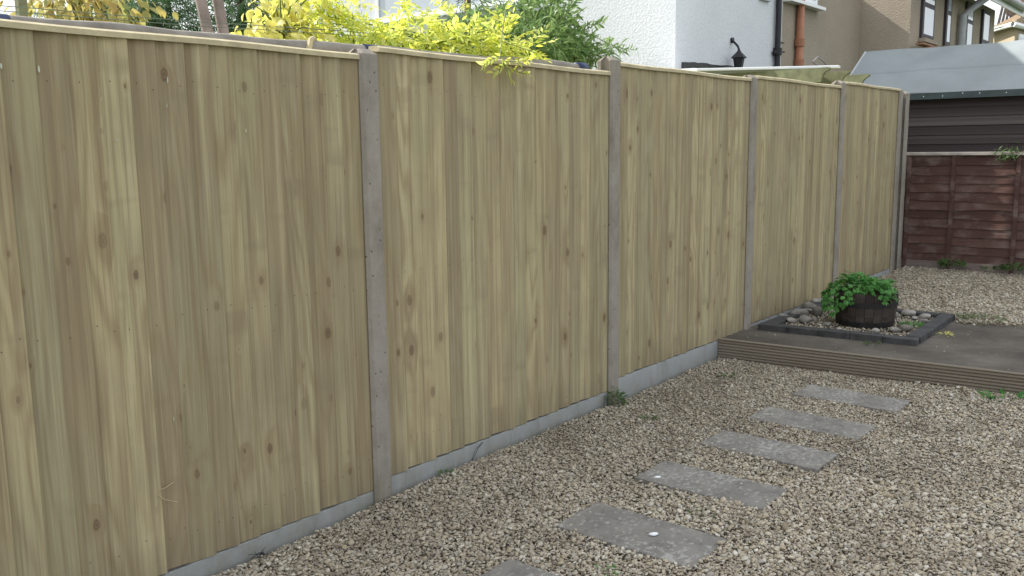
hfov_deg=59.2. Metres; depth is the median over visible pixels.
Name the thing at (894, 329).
cobble
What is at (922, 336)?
edging block
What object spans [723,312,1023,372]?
patio
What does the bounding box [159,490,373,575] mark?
gravel board
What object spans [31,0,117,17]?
conifer
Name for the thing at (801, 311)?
cobble
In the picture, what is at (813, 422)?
paving slab
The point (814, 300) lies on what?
cobble
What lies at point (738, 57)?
wall lantern
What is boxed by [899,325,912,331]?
cobble
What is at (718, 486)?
paving slab
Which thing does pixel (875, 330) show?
cobble
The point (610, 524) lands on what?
paving slab
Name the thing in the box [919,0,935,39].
window
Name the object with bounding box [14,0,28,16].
garden stake
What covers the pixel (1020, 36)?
window
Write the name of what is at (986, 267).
weed
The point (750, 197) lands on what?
concrete post
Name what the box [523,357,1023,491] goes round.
gravel
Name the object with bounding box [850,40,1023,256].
shed
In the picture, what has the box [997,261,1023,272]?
weed
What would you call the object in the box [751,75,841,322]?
fence panel
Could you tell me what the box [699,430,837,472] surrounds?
paving slab
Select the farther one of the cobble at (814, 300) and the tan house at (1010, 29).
the tan house at (1010, 29)
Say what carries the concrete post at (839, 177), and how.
on the ground
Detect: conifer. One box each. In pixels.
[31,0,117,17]
[88,0,239,31]
[187,0,337,36]
[435,0,512,44]
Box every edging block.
[758,322,790,332]
[766,318,786,323]
[776,314,796,318]
[787,325,820,335]
[818,328,852,338]
[850,331,884,342]
[883,334,918,345]
[906,330,927,343]
[914,310,940,317]
[915,326,935,337]
[922,321,941,332]
[930,317,948,327]
[936,313,954,323]
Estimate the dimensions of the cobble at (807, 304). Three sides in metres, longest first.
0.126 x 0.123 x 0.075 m
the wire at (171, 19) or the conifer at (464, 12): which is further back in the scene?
the conifer at (464, 12)
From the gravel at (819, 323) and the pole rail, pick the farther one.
the gravel at (819, 323)
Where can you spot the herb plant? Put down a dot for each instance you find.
(866, 284)
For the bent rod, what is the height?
0.138 m
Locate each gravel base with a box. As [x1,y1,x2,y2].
[221,359,1023,575]
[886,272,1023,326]
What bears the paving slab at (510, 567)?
on the gravel base at (593, 559)
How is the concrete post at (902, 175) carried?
on the ground
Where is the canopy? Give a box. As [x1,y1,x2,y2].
[684,65,839,73]
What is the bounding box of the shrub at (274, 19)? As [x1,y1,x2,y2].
[230,0,349,41]
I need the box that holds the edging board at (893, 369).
[718,338,1023,394]
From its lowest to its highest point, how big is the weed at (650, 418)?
0.044 m
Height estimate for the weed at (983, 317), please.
0.082 m
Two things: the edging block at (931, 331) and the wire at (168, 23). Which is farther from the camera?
the edging block at (931, 331)
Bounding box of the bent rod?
[811,56,826,65]
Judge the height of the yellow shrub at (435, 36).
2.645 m
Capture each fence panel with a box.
[0,19,373,575]
[368,46,610,474]
[619,62,751,376]
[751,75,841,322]
[838,81,899,285]
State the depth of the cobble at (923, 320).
7.10 m
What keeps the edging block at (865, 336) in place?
on the patio
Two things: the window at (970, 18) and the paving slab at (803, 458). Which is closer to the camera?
the paving slab at (803, 458)
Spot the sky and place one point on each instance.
(990, 4)
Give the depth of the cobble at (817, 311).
7.47 m
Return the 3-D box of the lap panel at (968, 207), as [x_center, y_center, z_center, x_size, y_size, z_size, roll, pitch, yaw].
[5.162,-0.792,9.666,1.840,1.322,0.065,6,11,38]
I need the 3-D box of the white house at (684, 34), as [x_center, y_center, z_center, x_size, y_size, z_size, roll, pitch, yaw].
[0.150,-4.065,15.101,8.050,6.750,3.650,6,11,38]
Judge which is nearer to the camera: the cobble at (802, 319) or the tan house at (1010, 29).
the cobble at (802, 319)
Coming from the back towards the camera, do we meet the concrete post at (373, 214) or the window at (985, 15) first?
the window at (985, 15)
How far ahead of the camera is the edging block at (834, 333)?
6.71 m
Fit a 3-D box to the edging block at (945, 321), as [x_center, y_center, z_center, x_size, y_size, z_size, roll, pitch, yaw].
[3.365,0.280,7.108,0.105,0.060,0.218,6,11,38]
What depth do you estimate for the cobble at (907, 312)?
7.39 m
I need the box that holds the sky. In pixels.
[0,0,1008,32]
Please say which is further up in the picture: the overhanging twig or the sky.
the sky
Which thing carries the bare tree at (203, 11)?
on the ground
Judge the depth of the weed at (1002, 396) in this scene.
5.56 m
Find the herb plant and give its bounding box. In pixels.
[820,271,898,317]
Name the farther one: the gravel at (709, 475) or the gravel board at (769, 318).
the gravel board at (769, 318)
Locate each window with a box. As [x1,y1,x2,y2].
[375,0,517,20]
[805,0,817,4]
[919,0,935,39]
[942,0,952,45]
[965,1,973,44]
[979,9,990,43]
[1018,34,1023,39]
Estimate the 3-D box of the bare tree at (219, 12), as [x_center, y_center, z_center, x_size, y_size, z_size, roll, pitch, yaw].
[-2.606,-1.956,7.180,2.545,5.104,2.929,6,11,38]
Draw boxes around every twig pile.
[250,548,272,559]
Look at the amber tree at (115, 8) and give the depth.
5.05 m
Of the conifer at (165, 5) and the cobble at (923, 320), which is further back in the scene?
the conifer at (165, 5)
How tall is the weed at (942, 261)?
0.094 m
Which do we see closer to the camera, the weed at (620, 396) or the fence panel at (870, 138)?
the weed at (620, 396)
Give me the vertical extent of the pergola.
2.428 m
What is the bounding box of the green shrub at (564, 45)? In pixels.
[447,0,638,68]
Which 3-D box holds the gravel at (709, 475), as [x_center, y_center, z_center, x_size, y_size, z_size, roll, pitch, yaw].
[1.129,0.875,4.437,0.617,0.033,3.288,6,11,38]
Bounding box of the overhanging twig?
[988,141,1023,163]
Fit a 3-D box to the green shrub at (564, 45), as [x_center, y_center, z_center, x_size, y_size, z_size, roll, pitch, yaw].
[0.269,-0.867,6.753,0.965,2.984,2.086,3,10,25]
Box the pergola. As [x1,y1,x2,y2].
[719,67,870,83]
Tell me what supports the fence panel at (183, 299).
on the gravel board at (234, 556)
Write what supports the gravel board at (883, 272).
on the back gravel base at (998, 324)
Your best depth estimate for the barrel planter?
6.92 m
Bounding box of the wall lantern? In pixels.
[730,37,746,67]
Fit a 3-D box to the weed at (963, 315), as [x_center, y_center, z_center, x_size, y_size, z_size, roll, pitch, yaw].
[3.656,0.229,7.275,0.153,0.066,0.143,1,9,14]
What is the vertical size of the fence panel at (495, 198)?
1.932 m
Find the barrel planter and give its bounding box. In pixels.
[834,286,898,328]
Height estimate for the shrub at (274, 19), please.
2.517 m
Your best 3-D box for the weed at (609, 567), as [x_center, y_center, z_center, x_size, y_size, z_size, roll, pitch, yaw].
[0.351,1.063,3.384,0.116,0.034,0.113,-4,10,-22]
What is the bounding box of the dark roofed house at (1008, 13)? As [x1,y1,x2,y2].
[997,0,1023,23]
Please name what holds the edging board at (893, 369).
on the gravel base at (593, 559)
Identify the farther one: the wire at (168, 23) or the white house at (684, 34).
the white house at (684, 34)
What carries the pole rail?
on the ground
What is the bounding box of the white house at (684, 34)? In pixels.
[299,0,784,69]
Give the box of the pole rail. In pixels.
[0,13,589,68]
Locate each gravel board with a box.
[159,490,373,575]
[392,391,607,495]
[618,340,718,399]
[751,295,831,326]
[843,269,889,285]
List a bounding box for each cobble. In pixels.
[786,317,796,323]
[790,309,808,315]
[798,315,811,323]
[802,302,815,306]
[810,298,820,302]
[812,306,822,316]
[871,328,879,332]
[889,327,901,332]
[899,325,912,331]
[901,309,915,316]
[918,313,930,318]
[918,319,927,322]
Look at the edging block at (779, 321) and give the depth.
7.16 m
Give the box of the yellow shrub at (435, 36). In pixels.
[254,0,556,84]
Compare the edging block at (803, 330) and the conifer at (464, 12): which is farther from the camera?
the conifer at (464, 12)
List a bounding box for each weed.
[437,467,455,476]
[595,564,620,574]
[604,385,627,406]
[638,413,659,420]
[862,340,881,345]
[899,320,923,327]
[934,258,968,267]
[938,331,954,336]
[956,312,973,318]
[963,310,1009,325]
[976,389,1023,401]
[980,265,996,271]
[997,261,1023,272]
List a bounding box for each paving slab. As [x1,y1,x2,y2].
[481,559,558,575]
[556,502,727,571]
[635,460,787,512]
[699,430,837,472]
[749,406,875,442]
[792,384,910,413]
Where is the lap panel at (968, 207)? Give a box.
[901,152,1023,274]
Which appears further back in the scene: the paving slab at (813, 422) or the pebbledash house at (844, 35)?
the pebbledash house at (844, 35)
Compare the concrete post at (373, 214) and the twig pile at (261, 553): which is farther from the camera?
the concrete post at (373, 214)
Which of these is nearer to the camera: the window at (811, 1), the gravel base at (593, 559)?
the gravel base at (593, 559)
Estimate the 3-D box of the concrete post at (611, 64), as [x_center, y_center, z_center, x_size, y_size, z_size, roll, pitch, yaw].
[0.589,-0.155,5.508,0.106,2.447,0.108,6,11,38]
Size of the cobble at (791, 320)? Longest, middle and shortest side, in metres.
0.089 x 0.068 x 0.046 m
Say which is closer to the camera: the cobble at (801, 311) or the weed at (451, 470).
the weed at (451, 470)
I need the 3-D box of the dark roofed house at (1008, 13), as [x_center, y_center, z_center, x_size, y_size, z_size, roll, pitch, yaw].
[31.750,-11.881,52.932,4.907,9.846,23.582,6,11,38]
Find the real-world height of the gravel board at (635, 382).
0.233 m
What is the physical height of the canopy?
0.133 m
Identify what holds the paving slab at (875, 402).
on the gravel base at (593, 559)
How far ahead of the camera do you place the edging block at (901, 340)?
6.46 m
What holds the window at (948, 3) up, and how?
in the pebbledash house at (844, 35)
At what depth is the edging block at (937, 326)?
6.91 m
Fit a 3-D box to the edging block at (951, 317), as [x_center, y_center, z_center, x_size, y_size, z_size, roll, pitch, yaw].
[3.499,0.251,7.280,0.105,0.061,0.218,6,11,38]
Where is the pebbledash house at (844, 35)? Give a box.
[780,0,1023,74]
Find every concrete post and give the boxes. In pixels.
[349,48,391,503]
[597,56,619,405]
[743,75,757,329]
[832,80,845,295]
[890,88,902,271]
[894,91,909,269]
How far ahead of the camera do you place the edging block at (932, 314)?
7.40 m
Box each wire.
[0,5,375,33]
[0,10,366,36]
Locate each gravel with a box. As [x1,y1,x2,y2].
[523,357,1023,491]
[570,391,860,553]
[785,307,933,335]
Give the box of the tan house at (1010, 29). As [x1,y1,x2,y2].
[993,15,1023,42]
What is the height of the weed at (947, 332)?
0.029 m
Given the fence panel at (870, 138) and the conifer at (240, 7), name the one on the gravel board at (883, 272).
the fence panel at (870, 138)
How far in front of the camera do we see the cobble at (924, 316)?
7.25 m
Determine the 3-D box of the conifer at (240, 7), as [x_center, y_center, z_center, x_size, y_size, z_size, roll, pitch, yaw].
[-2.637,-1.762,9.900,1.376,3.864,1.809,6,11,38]
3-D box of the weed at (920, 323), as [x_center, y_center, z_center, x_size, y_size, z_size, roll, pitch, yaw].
[3.114,0.278,7.017,0.202,0.047,0.205,6,11,38]
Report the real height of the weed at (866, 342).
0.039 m
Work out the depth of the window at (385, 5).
14.35 m
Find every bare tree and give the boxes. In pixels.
[195,0,232,32]
[212,0,229,33]
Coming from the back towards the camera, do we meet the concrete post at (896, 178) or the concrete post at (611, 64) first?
the concrete post at (896, 178)
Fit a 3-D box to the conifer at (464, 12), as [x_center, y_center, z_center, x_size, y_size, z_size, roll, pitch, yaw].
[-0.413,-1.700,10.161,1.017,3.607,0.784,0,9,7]
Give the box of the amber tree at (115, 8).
[0,0,178,25]
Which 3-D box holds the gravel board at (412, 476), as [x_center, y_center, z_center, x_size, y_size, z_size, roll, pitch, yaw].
[-0.003,0.869,4.899,0.047,0.233,1.866,6,11,38]
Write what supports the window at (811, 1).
in the pebbledash house at (844, 35)

